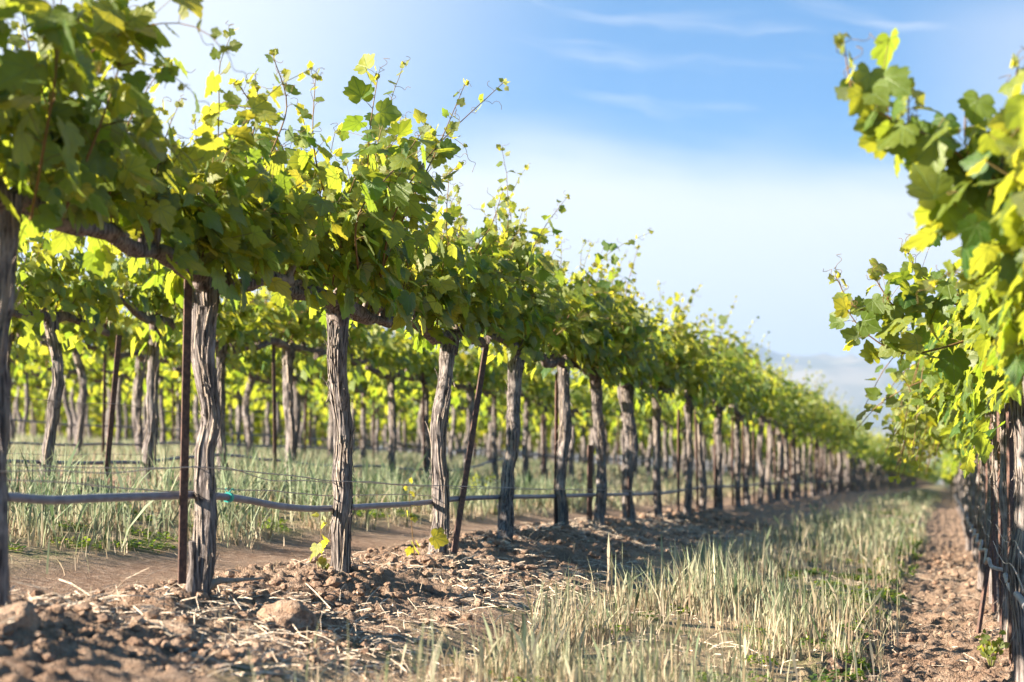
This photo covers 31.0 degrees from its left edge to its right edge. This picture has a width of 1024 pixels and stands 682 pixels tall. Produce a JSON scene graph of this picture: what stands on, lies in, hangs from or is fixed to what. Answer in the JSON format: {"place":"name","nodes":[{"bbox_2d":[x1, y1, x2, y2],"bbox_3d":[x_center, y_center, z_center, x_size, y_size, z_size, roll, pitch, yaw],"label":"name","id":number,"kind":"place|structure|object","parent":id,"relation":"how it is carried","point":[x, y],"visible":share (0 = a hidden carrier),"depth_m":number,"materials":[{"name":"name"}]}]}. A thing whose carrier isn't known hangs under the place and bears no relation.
{"place":"outdoors","nodes":[
{"label":"outdoors","id":0,"kind":"place"},
{"bbox_2d":[13,419,521,452],"bbox_3d":[-3.611,1.986,36.763,0.034,0.121,34.001,-1,-5,13],"label":"drip hose","id":1,"kind":"object","parent":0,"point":[15,420],"visible":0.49,"depth_m":29.40,"materials":[{"name":"plastic"}]},
{"bbox_2d":[7,434,622,574],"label":"green grass","id":2,"kind":"structure","parent":0,"point":[43,528],"depth_m":12.04,"materials":[{"name":"plant"}]},
{"bbox_2d":[10,442,639,460],"bbox_3d":[-0.842,2.207,35.198,0.035,0.388,40.938,-1,-5,13],"label":"drip hose","id":3,"kind":"object","parent":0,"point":[87,444],"visible":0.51,"depth_m":23.62,"materials":[{"name":"plastic"}]},
{"bbox_2d":[7,429,861,508],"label":"alley grass","id":4,"kind":"structure","parent":0,"point":[415,458],"depth_m":25.66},
{"bbox_2d":[0,450,1015,681],"bbox_3d":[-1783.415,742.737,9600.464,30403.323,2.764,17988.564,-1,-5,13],"label":"ground","id":5,"kind":"structure","parent":0,"point":[106,661],"depth_m":8.59,"materials":[{"name":"soil"}]},
{"bbox_2d":[0,601,39,631],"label":"soil clod","id":6,"kind":"object","parent":5,"relation":"on","point":[26,613],"visible":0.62,"depth_m":5.15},
{"bbox_2d":[9,339,49,441],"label":"grapevine","id":7,"kind":"object","parent":5,"relation":"on","point":[14,367],"visible":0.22,"depth_m":24.14,"materials":[{"name":"green plant"}]},
{"bbox_2d":[11,347,50,434],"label":"grapevine","id":8,"kind":"object","parent":5,"relation":"on","point":[18,392],"visible":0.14,"depth_m":36.75,"materials":[{"name":"green plant"}]},
{"bbox_2d":[11,350,51,436],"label":"grapevine","id":9,"kind":"object","parent":5,"relation":"on","point":[25,380],"visible":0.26,"depth_m":30.66,"materials":[{"name":"green plant"}]},
{"bbox_2d":[7,254,68,451],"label":"grapevine","id":10,"kind":"object","parent":5,"relation":"on","point":[18,325],"visible":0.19,"depth_m":17.79,"materials":[{"name":"green plant"}]},
{"bbox_2d":[30,342,109,448],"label":"grapevine","id":11,"kind":"object","parent":5,"relation":"on","point":[68,382],"visible":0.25,"depth_m":25.69,"materials":[{"name":"green plant"}]},
{"bbox_2d":[10,187,135,477],"bbox_3d":[-3.072,-0.045,12.254,0.862,2.152,2.088,-2,-8,14],"label":"grapevine","id":12,"kind":"object","parent":5,"relation":"on","point":[94,302],"visible":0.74,"depth_m":12.26,"materials":[{"name":"green plant"}]},
{"bbox_2d":[7,453,728,471],"bbox_3d":[1.363,2.128,31.240,0.039,0.380,42.597,-1,-5,13],"label":"drip hose","id":13,"kind":"object","parent":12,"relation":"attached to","point":[135,462],"visible":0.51,"depth_m":15.61,"materials":[{"name":"plastic"}]},
{"bbox_2d":[48,339,106,438],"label":"grapevine","id":14,"kind":"object","parent":5,"relation":"on","point":[74,389],"visible":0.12,"depth_m":32.29,"materials":[{"name":"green plant"}]},
{"bbox_2d":[26,256,131,455],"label":"grapevine","id":15,"kind":"object","parent":5,"relation":"on","point":[99,346],"visible":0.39,"depth_m":19.39,"materials":[{"name":"green plant"}]},
{"bbox_2d":[82,340,131,438],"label":"grapevine","id":16,"kind":"object","parent":5,"relation":"on","point":[108,383],"visible":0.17,"depth_m":33.67,"materials":[{"name":"green plant"}]},
{"bbox_2d":[103,335,121,478],"bbox_3d":[-2.853,0.540,13.122,0.037,1.183,0.237,-1,-5,13],"label":"metal stake","id":17,"kind":"object","parent":5,"relation":"on","point":[113,396],"visible":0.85,"depth_m":13.14,"materials":[{"name":"metal"}]},
{"bbox_2d":[88,347,147,445],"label":"grapevine","id":18,"kind":"object","parent":5,"relation":"on","point":[121,385],"visible":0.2,"depth_m":27.34,"materials":[{"name":"green plant"}]},
{"bbox_2d":[0,0,245,606],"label":"grapevine","id":19,"kind":"object","parent":5,"relation":"on","point":[61,148],"visible":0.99,"depth_m":5.43,"materials":[{"name":"green plant"}]},
{"bbox_2d":[7,465,828,491],"bbox_3d":[3.170,1.966,25.455,0.008,0.159,42.661,-1,-5,13],"label":"trellis wire","id":20,"kind":"object","parent":19,"relation":"attached to","point":[294,480],"visible":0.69,"depth_m":7.75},
{"bbox_2d":[89,306,182,456],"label":"grapevine","id":21,"kind":"object","parent":5,"relation":"on","point":[139,365],"visible":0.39,"depth_m":20.87,"materials":[{"name":"green plant"}]},
{"bbox_2d":[73,250,224,478],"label":"grapevine","id":22,"kind":"object","parent":5,"relation":"on","point":[152,298],"visible":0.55,"depth_m":13.73,"materials":[{"name":"green plant"}]},
{"bbox_2d":[134,340,181,448],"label":"grapevine","id":23,"kind":"object","parent":5,"relation":"on","point":[161,405],"visible":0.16,"depth_m":28.75,"materials":[{"name":"green plant"}]},
{"bbox_2d":[163,346,194,441],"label":"grapevine","id":24,"kind":"object","parent":5,"relation":"on","point":[178,416],"visible":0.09,"depth_m":36.77,"materials":[{"name":"green plant"}]},
{"bbox_2d":[178,279,192,583],"bbox_3d":[-1.212,0.325,6.819,0.030,1.138,0.052,-1,-5,13],"label":"metal stake","id":25,"kind":"object","parent":5,"relation":"on","point":[184,445],"visible":0.98,"depth_m":6.81,"materials":[{"name":"metal"}]},
{"bbox_2d":[8,479,828,496],"bbox_3d":[3.168,1.985,25.534,0.009,0.156,42.750,-1,-5,13],"label":"trellis wire","id":26,"kind":"object","parent":25,"relation":"attached to","point":[241,490],"visible":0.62,"depth_m":7.27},
{"bbox_2d":[8,481,868,511],"bbox_3d":[6.475,3.099,39.559,0.040,0.182,71.634,-1,-5,13],"label":"drip hose","id":27,"kind":"object","parent":25,"relation":"attached to","point":[228,497],"visible":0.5,"depth_m":7.51,"materials":[{"name":"plastic"}]},
{"bbox_2d":[160,298,239,424],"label":"grapevine","id":28,"kind":"object","parent":5,"relation":"on","point":[177,359],"visible":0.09,"depth_m":21.91,"materials":[{"name":"green plant"}]},
{"bbox_2d":[47,21,369,597],"bbox_3d":[-1.104,-0.049,6.918,0.912,2.242,1.928,-1,-5,13],"label":"grapevine","id":29,"kind":"object","parent":5,"relation":"on","point":[251,219],"visible":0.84,"depth_m":6.89,"materials":[{"name":"green plant"}]},
{"bbox_2d":[142,273,290,477],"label":"grapevine","id":30,"kind":"object","parent":5,"relation":"on","point":[234,334],"visible":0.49,"depth_m":15.30,"materials":[{"name":"green plant"}]},
{"bbox_2d":[225,370,265,449],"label":"grapevine","id":31,"kind":"object","parent":5,"relation":"on","point":[231,382],"visible":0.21,"depth_m":31.74,"materials":[{"name":"green plant"}]},
{"bbox_2d":[226,336,282,455],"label":"grapevine","id":32,"kind":"object","parent":5,"relation":"on","point":[259,358],"visible":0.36,"depth_m":24.10,"materials":[{"name":"green plant"}]},
{"bbox_2d":[250,387,282,444],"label":"grapevine","id":33,"kind":"object","parent":5,"relation":"on","point":[267,406],"visible":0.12,"depth_m":41.50,"materials":[{"name":"green plant"}]},
{"bbox_2d":[272,345,276,478],"bbox_3d":[-2.105,0.660,16.314,0.064,1.312,0.035,-1,-5,13],"label":"metal stake","id":34,"kind":"object","parent":5,"relation":"on","point":[274,401],"visible":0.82,"depth_m":16.32,"materials":[{"name":"metal"}]},
{"bbox_2d":[220,286,351,479],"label":"grapevine","id":35,"kind":"object","parent":5,"relation":"on","point":[303,330],"visible":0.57,"depth_m":16.66,"materials":[{"name":"green plant"}]},
{"bbox_2d":[257,599,319,635],"bbox_3d":[-0.823,1.050,6.761,0.243,0.206,0.247,3,-20,-34],"label":"soil clod","id":36,"kind":"object","parent":5,"relation":"on","point":[286,614],"visible":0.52,"depth_m":6.69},
{"bbox_2d":[265,336,328,455],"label":"grapevine","id":37,"kind":"object","parent":5,"relation":"on","point":[297,384],"visible":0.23,"depth_m":25.50,"materials":[{"name":"green plant"}]},
{"bbox_2d":[310,512,329,568],"bbox_3d":[-0.871,0.918,8.363,0.092,0.283,0.105,1,-4,-7],"label":"vine sprout","id":38,"kind":"object","parent":5,"relation":"on","point":[315,548],"visible":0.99,"depth_m":8.36,"materials":[{"name":"yellow plant"}]},
{"bbox_2d":[313,358,366,458],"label":"grapevine","id":39,"kind":"object","parent":5,"relation":"on","point":[319,396],"visible":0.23,"depth_m":27.16,"materials":[{"name":"green plant"}]},
{"bbox_2d":[296,317,393,390],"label":"grapevine","id":40,"kind":"object","parent":5,"relation":"on","point":[361,344],"visible":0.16,"depth_m":18.53,"materials":[{"name":"green plant"}]},
{"bbox_2d":[348,358,387,461],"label":"grapevine","id":41,"kind":"object","parent":5,"relation":"on","point":[362,388],"visible":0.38,"depth_m":28.71,"materials":[{"name":"green plant"}]},
{"bbox_2d":[233,53,510,573],"bbox_3d":[-0.783,-0.109,8.621,1.308,2.565,2.190,-1,-5,13],"label":"grapevine","id":42,"kind":"object","parent":5,"relation":"on","point":[344,275],"visible":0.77,"depth_m":8.29,"materials":[{"name":"green plant"}]},
{"bbox_2d":[353,323,438,475],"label":"grapevine","id":43,"kind":"object","parent":5,"relation":"on","point":[391,357],"visible":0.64,"depth_m":19.74,"materials":[{"name":"green plant"}]},
{"bbox_2d":[387,394,420,453],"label":"grapevine","id":44,"kind":"object","parent":5,"relation":"on","point":[401,403],"visible":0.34,"depth_m":41.31,"materials":[{"name":"green plant"}]},
{"bbox_2d":[402,382,435,457],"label":"grapevine","id":45,"kind":"object","parent":5,"relation":"on","point":[416,408],"visible":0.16,"depth_m":31.91,"materials":[{"name":"green plant"}]},
{"bbox_2d":[403,477,448,555],"bbox_3d":[-0.467,0.964,9.806,0.241,0.475,0.163,-1,-5,13],"label":"vine sprout","id":46,"kind":"object","parent":5,"relation":"on","point":[438,539],"visible":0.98,"depth_m":9.81,"materials":[{"name":"green plant"}]},
{"bbox_2d":[389,333,468,479],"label":"grapevine","id":47,"kind":"object","parent":5,"relation":"on","point":[430,378],"visible":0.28,"depth_m":21.26,"materials":[{"name":"green plant"}]},
{"bbox_2d":[342,164,561,554],"bbox_3d":[-0.378,0.169,10.195,0.946,2.254,2.077,-2,-5,27],"label":"grapevine","id":48,"kind":"object","parent":5,"relation":"on","point":[444,318],"visible":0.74,"depth_m":10.20,"materials":[{"name":"green plant"}]},
{"bbox_2d":[448,381,475,462],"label":"grapevine","id":49,"kind":"object","parent":5,"relation":"on","point":[453,414],"visible":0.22,"depth_m":33.52,"materials":[{"name":"green plant"}]},
{"bbox_2d":[9,493,927,681],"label":"weeds","id":50,"kind":"object","parent":5,"relation":"on","point":[812,571],"visible":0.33,"depth_m":10.12,"materials":[{"name":"green plant"}]},
{"bbox_2d":[432,340,506,476],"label":"grapevine","id":51,"kind":"object","parent":5,"relation":"on","point":[470,371],"visible":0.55,"depth_m":22.96,"materials":[{"name":"green plant"}]},
{"bbox_2d":[451,335,488,553],"bbox_3d":[-0.248,0.609,10.996,0.037,1.356,0.863,-1,-5,13],"label":"metal stake","id":52,"kind":"object","parent":5,"relation":"on","point":[461,503],"visible":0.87,"depth_m":10.96,"materials":[{"name":"metal"}]},
{"bbox_2d":[11,368,955,504],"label":"distant vines","id":53,"kind":"object","parent":5,"relation":"on","point":[38,410],"visible":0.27,"depth_m":65.75,"materials":[{"name":"green plant"}]},
{"bbox_2d":[409,144,569,541],"bbox_3d":[-0.146,0.103,11.778,1.074,2.576,2.222,0,-4,0],"label":"grapevine","id":54,"kind":"object","parent":5,"relation":"on","point":[525,329],"visible":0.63,"depth_m":11.70,"materials":[{"name":"green plant"}]},
{"bbox_2d":[0,467,827,491],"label":"trellis wire","id":55,"kind":"object","parent":54,"relation":"attached to","point":[320,479],"visible":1,"depth_m":7.70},
{"bbox_2d":[464,345,528,480],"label":"grapevine","id":56,"kind":"object","parent":5,"relation":"on","point":[500,394],"visible":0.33,"depth_m":24.42,"materials":[{"name":"green plant"}]},
{"bbox_2d":[0,510,998,681],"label":"straw litter","id":57,"kind":"object","parent":5,"relation":"on","point":[377,642],"visible":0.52,"depth_m":7.23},
{"bbox_2d":[0,508,1013,680],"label":"soil crumbs","id":58,"kind":"object","parent":5,"relation":"on","point":[177,645],"visible":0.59,"depth_m":8.12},
{"bbox_2d":[520,361,556,477],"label":"grapevine","id":59,"kind":"object","parent":5,"relation":"on","point":[536,387],"visible":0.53,"depth_m":25.99,"materials":[{"name":"green plant"}]},
{"bbox_2d":[520,368,571,479],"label":"grapevine","id":60,"kind":"object","parent":5,"relation":"on","point":[549,405],"visible":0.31,"depth_m":27.58,"materials":[{"name":"green plant"}]},
{"bbox_2d":[554,373,557,525],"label":"metal stake","id":61,"kind":"object","parent":5,"relation":"on","point":[556,439],"visible":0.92,"depth_m":13.50,"materials":[{"name":"metal"}]},
{"bbox_2d":[496,228,653,525],"bbox_3d":[0.510,0.301,13.995,1.263,2.462,3.200,-1,-5,13],"label":"grapevine","id":62,"kind":"object","parent":5,"relation":"on","point":[578,333],"visible":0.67,"depth_m":13.43,"materials":[{"name":"green plant"}]},
{"bbox_2d":[553,367,602,477],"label":"grapevine","id":63,"kind":"object","parent":5,"relation":"on","point":[578,395],"visible":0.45,"depth_m":29.18,"materials":[{"name":"green plant"}]},
{"bbox_2d":[587,445,592,522],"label":"metal stake","id":64,"kind":"object","parent":5,"relation":"on","point":[589,475],"visible":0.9,"depth_m":15.38,"materials":[{"name":"metal"}]},
{"bbox_2d":[574,372,616,474],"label":"grapevine","id":65,"kind":"object","parent":5,"relation":"on","point":[607,403],"visible":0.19,"depth_m":30.68,"materials":[{"name":"green plant"}]},
{"bbox_2d":[529,237,675,527],"bbox_3d":[0.687,0.443,14.854,1.176,2.338,2.088,1,-4,-9],"label":"grapevine","id":66,"kind":"object","parent":5,"relation":"on","point":[624,348],"visible":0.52,"depth_m":14.81,"materials":[{"name":"green plant"}]},
{"bbox_2d":[588,388,621,462],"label":"grapevine","id":67,"kind":"object","parent":5,"relation":"on","point":[611,413],"visible":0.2,"depth_m":32.24,"materials":[{"name":"green plant"}]},
{"bbox_2d":[609,393,646,478],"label":"grapevine","id":68,"kind":"object","parent":5,"relation":"on","point":[637,421],"visible":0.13,"depth_m":33.86,"materials":[{"name":"green plant"}]},
{"bbox_2d":[598,250,670,521],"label":"grapevine","id":69,"kind":"object","parent":5,"relation":"on","point":[627,390],"visible":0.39,"depth_m":16.60,"materials":[{"name":"green plant"}]},
{"bbox_2d":[639,388,677,478],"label":"grapevine","id":70,"kind":"object","parent":5,"relation":"on","point":[649,451],"visible":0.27,"depth_m":36.80,"materials":[{"name":"green plant"}]},
{"bbox_2d":[661,396,681,479],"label":"grapevine","id":71,"kind":"object","parent":5,"relation":"on","point":[667,420],"visible":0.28,"depth_m":38.41,"materials":[{"name":"green plant"}]},
{"bbox_2d":[635,281,724,517],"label":"grapevine","id":72,"kind":"object","parent":5,"relation":"on","point":[680,358],"visible":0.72,"depth_m":17.97,"materials":[{"name":"green plant"}]},
{"bbox_2d":[651,302,729,516],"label":"grapevine","id":73,"kind":"object","parent":5,"relation":"on","point":[694,394],"visible":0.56,"depth_m":19.61,"materials":[{"name":"green plant"}]},
{"bbox_2d":[661,304,760,509],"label":"grapevine","id":74,"kind":"object","parent":5,"relation":"on","point":[739,389],"visible":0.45,"depth_m":22.73,"materials":[{"name":"green plant"}]},
{"bbox_2d":[673,295,759,512],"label":"grapevine","id":75,"kind":"object","parent":5,"relation":"on","point":[729,355],"visible":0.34,"depth_m":21.21,"materials":[{"name":"green plant"}]},
{"bbox_2d":[670,321,773,507],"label":"grapevine","id":76,"kind":"object","parent":5,"relation":"on","point":[744,404],"visible":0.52,"depth_m":24.67,"materials":[{"name":"green plant"}]},
{"bbox_2d":[710,327,772,504],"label":"grapevine","id":77,"kind":"object","parent":5,"relation":"on","point":[759,411],"visible":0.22,"depth_m":25.99,"materials":[{"name":"green plant"}]},
{"bbox_2d":[749,345,791,503],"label":"grapevine","id":78,"kind":"object","parent":5,"relation":"on","point":[771,405],"visible":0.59,"depth_m":27.67,"materials":[{"name":"green plant"}]},
{"bbox_2d":[752,351,816,503],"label":"grapevine","id":79,"kind":"object","parent":5,"relation":"on","point":[784,410],"visible":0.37,"depth_m":29.19,"materials":[{"name":"green plant"}]},
{"bbox_2d":[754,381,819,499],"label":"grapevine","id":80,"kind":"object","parent":5,"relation":"on","point":[797,433],"visible":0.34,"depth_m":33.65,"materials":[{"name":"green plant"}]},
{"bbox_2d":[760,361,817,500],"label":"grapevine","id":81,"kind":"object","parent":5,"relation":"on","point":[786,447],"visible":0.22,"depth_m":32.38,"materials":[{"name":"green plant"}]},
{"bbox_2d":[750,371,831,497],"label":"grapevine","id":82,"kind":"object","parent":5,"relation":"on","point":[798,474],"visible":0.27,"depth_m":35.12,"materials":[{"name":"green plant"}]},
{"bbox_2d":[762,342,831,500],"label":"grapevine","id":83,"kind":"object","parent":5,"relation":"on","point":[791,423],"visible":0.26,"depth_m":30.68,"materials":[{"name":"green plant"}]},
{"bbox_2d":[800,375,842,496],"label":"grapevine","id":84,"kind":"object","parent":5,"relation":"on","point":[817,421],"visible":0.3,"depth_m":36.59,"materials":[{"name":"green plant"}]},
{"bbox_2d":[807,380,840,495],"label":"grapevine","id":85,"kind":"object","parent":5,"relation":"on","point":[812,489],"visible":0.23,"depth_m":38.48,"materials":[{"name":"green plant"}]},
{"bbox_2d":[808,388,856,496],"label":"grapevine","id":86,"kind":"object","parent":5,"relation":"on","point":[825,427],"visible":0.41,"depth_m":39.91,"materials":[{"name":"green plant"}]},
{"bbox_2d":[823,228,1023,681],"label":"grapevine","id":87,"kind":"object","parent":5,"relation":"on","point":[900,313],"visible":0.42,"depth_m":7.56,"materials":[{"name":"green plant"}]},
{"bbox_2d":[849,269,998,602],"bbox_3d":[3.163,0.656,12.251,1.754,2.312,1.972,-1,-6,14],"label":"grapevine","id":88,"kind":"object","parent":5,"relation":"on","point":[908,429],"visible":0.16,"depth_m":12.17,"materials":[{"name":"green plant"}]},
{"bbox_2d":[833,28,1023,333],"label":"grapevine","id":89,"kind":"object","parent":5,"relation":"on","point":[972,194],"visible":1,"depth_m":5.03,"materials":[{"name":"green plant"}]},
{"bbox_2d":[883,407,977,561],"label":"grapevine","id":90,"kind":"object","parent":5,"relation":"on","point":[971,484],"visible":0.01,"depth_m":18.62,"materials":[{"name":"green plant"}]},
{"bbox_2d":[893,436,972,550],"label":"grapevine","id":91,"kind":"object","parent":5,"relation":"on","point":[925,457],"visible":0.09,"depth_m":21.74,"materials":[{"name":"green plant"}]},
{"bbox_2d":[881,356,985,589],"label":"grapevine","id":92,"kind":"object","parent":5,"relation":"on","point":[933,432],"visible":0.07,"depth_m":13.79,"materials":[{"name":"green plant"}]},
{"bbox_2d":[889,356,980,489],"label":"grapevine","id":93,"kind":"object","parent":5,"relation":"on","point":[897,412],"visible":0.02,"depth_m":15.66,"materials":[{"name":"green plant"}]},
{"bbox_2d":[904,425,978,567],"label":"grapevine","id":94,"kind":"object","parent":5,"relation":"on","point":[945,442],"visible":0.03,"depth_m":17.07,"materials":[{"name":"green plant"}]},
{"bbox_2d":[897,297,998,621],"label":"grapevine","id":95,"kind":"object","parent":5,"relation":"on","point":[933,391],"visible":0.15,"depth_m":10.74,"materials":[{"name":"green plant"}]},
{"bbox_2d":[916,239,1023,483],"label":"grapevine","id":96,"kind":"object","parent":5,"relation":"on","point":[986,309],"visible":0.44,"depth_m":5.90,"materials":[{"name":"green plant"}]},
{"bbox_2d":[928,271,1014,648],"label":"grapevine","id":97,"kind":"object","parent":5,"relation":"on","point":[984,435],"visible":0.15,"depth_m":9.12,"materials":[{"name":"green plant"}]},
{"bbox_2d":[976,513,997,632],"bbox_3d":[2.616,1.278,10.156,0.179,0.651,0.024,3,-5,-32],"label":"metal stake","id":98,"kind":"object","parent":5,"relation":"on","point":[986,577],"visible":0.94,"depth_m":10.14,"materials":[{"name":"metal"}]},
{"bbox_2d":[954,494,1002,571],"bbox_3d":[8.173,2.976,33.413,0.160,0.125,49.955,-1,-5,13],"label":"drip hose","id":99,"kind":"object","parent":98,"relation":"attached to","point":[987,560],"visible":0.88,"depth_m":12.44,"materials":[{"name":"plastic"}]},
{"bbox_2d":[974,628,1010,666],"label":"tall weed","id":100,"kind":"object","parent":5,"relation":"on","point":[987,650],"visible":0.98,"depth_m":8.35,"materials":[{"name":"green plant"}]},
{"bbox_2d":[990,413,996,613],"bbox_3d":[3.046,1.064,11.680,0.026,1.365,0.058,-4,-6,40],"label":"metal stake","id":101,"kind":"object","parent":5,"relation":"on","point":[994,578],"visible":0.48,"depth_m":11.65,"materials":[{"name":"metal"}]},
{"bbox_2d":[997,409,1003,637],"bbox_3d":[2.656,0.956,10.028,0.026,1.365,0.058,-4,-6,40],"label":"metal stake","id":102,"kind":"object","parent":5,"relation":"on","point":[1001,588],"visible":0.42,"depth_m":10.01,"materials":[{"name":"metal"}]},
{"bbox_2d":[1006,403,1013,664],"bbox_3d":[2.290,0.844,8.475,0.026,1.365,0.058,-4,-6,40],"label":"metal stake","id":103,"kind":"object","parent":5,"relation":"on","point":[1009,459],"visible":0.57,"depth_m":8.48,"materials":[{"name":"metal"}]},
{"bbox_2d":[0,0,1023,368],"label":"sky","id":104,"kind":"structure","parent":0,"point":[718,128],"materials":[{"name":"blue"}]},
{"bbox_2d":[54,511,992,681],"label":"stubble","id":105,"kind":"object","parent":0,"point":[503,579],"visible":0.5,"depth_m":9.57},
{"bbox_2d":[167,332,942,482],"bbox_3d":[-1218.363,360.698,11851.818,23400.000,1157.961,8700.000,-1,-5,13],"label":"hills","id":106,"kind":"structure","parent":0,"point":[849,374],"depth_m":11813.04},
{"bbox_2d":[247,487,941,681],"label":"dry grass","id":107,"kind":"structure","parent":0,"point":[697,594],"depth_m":8.87,"materials":[{"name":"plant"}]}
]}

